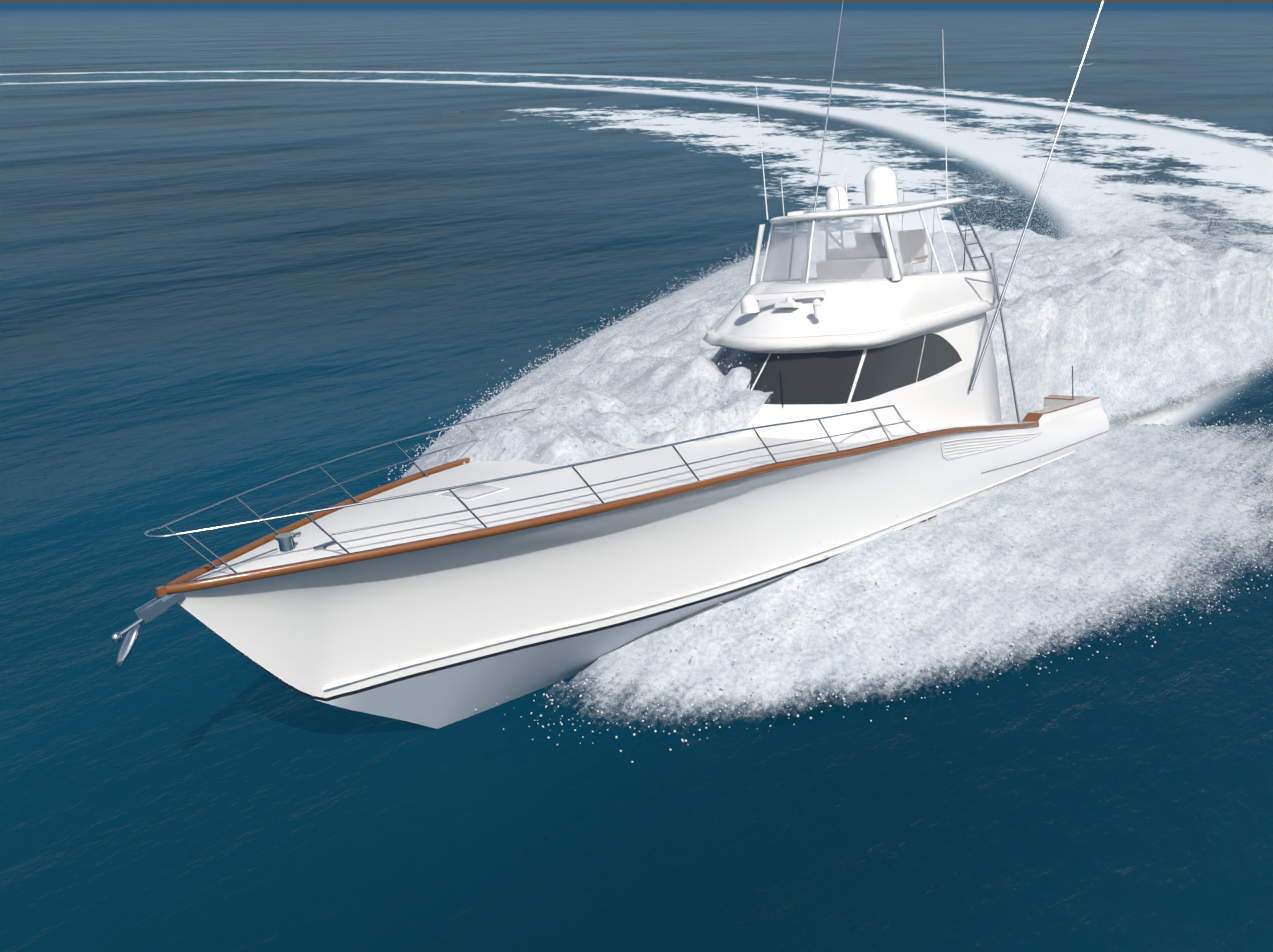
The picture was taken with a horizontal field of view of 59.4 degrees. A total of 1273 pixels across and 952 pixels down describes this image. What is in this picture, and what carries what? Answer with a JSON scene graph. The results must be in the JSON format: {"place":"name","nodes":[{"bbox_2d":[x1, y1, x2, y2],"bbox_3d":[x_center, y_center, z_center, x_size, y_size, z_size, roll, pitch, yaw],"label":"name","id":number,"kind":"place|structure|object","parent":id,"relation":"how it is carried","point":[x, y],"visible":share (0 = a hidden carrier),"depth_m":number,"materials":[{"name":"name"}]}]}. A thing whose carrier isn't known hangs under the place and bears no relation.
{"place":"outdoors","nodes":[
{"label":"outdoors","id":0,"kind":"place"},
{"bbox_2d":[0,3,1272,951],"bbox_3d":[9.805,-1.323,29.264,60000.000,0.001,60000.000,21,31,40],"label":"sea","id":1,"kind":"structure","parent":0,"point":[216,291],"depth_m":23.80,"materials":[{"name":"liquid"}]},
{"bbox_2d":[111,0,1108,728],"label":"yacht","id":2,"kind":"object","parent":1,"relation":"on","point":[447,594],"visible":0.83,"depth_m":17.86,"materials":[{"name":"white plastic"}]},
{"bbox_2d":[169,90,1052,275],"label":"wake foam","id":3,"kind":"object","parent":1,"relation":"on","point":[860,164],"visible":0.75,"depth_m":80.90,"materials":[{"name":"liquid"}]},
{"bbox_2d":[0,70,1272,430],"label":"wake","id":4,"kind":"object","parent":1,"relation":"on","point":[1236,164],"visible":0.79,"depth_m":84.82,"materials":[{"name":"liquid"}]},
{"bbox_2d":[287,64,1272,156],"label":"wake foam","id":5,"kind":"object","parent":1,"relation":"on","point":[1186,123],"visible":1,"depth_m":110.52,"materials":[{"name":"liquid"}]},
{"bbox_2d":[402,176,1272,727],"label":"water spray","id":6,"kind":"object","parent":1,"relation":"on","point":[1088,340],"visible":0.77,"depth_m":22.43,"materials":[{"name":"white liquid"}]},
{"bbox_2d":[379,161,1272,762],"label":"spray droplets","id":7,"kind":"object","parent":6,"relation":"on","point":[997,329],"visible":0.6,"depth_m":29.25,"materials":[{"name":"grey liquid"}]},
{"bbox_2d":[0,0,1272,2],"label":"sky","id":8,"kind":"structure","parent":0,"point":[1,1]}
]}

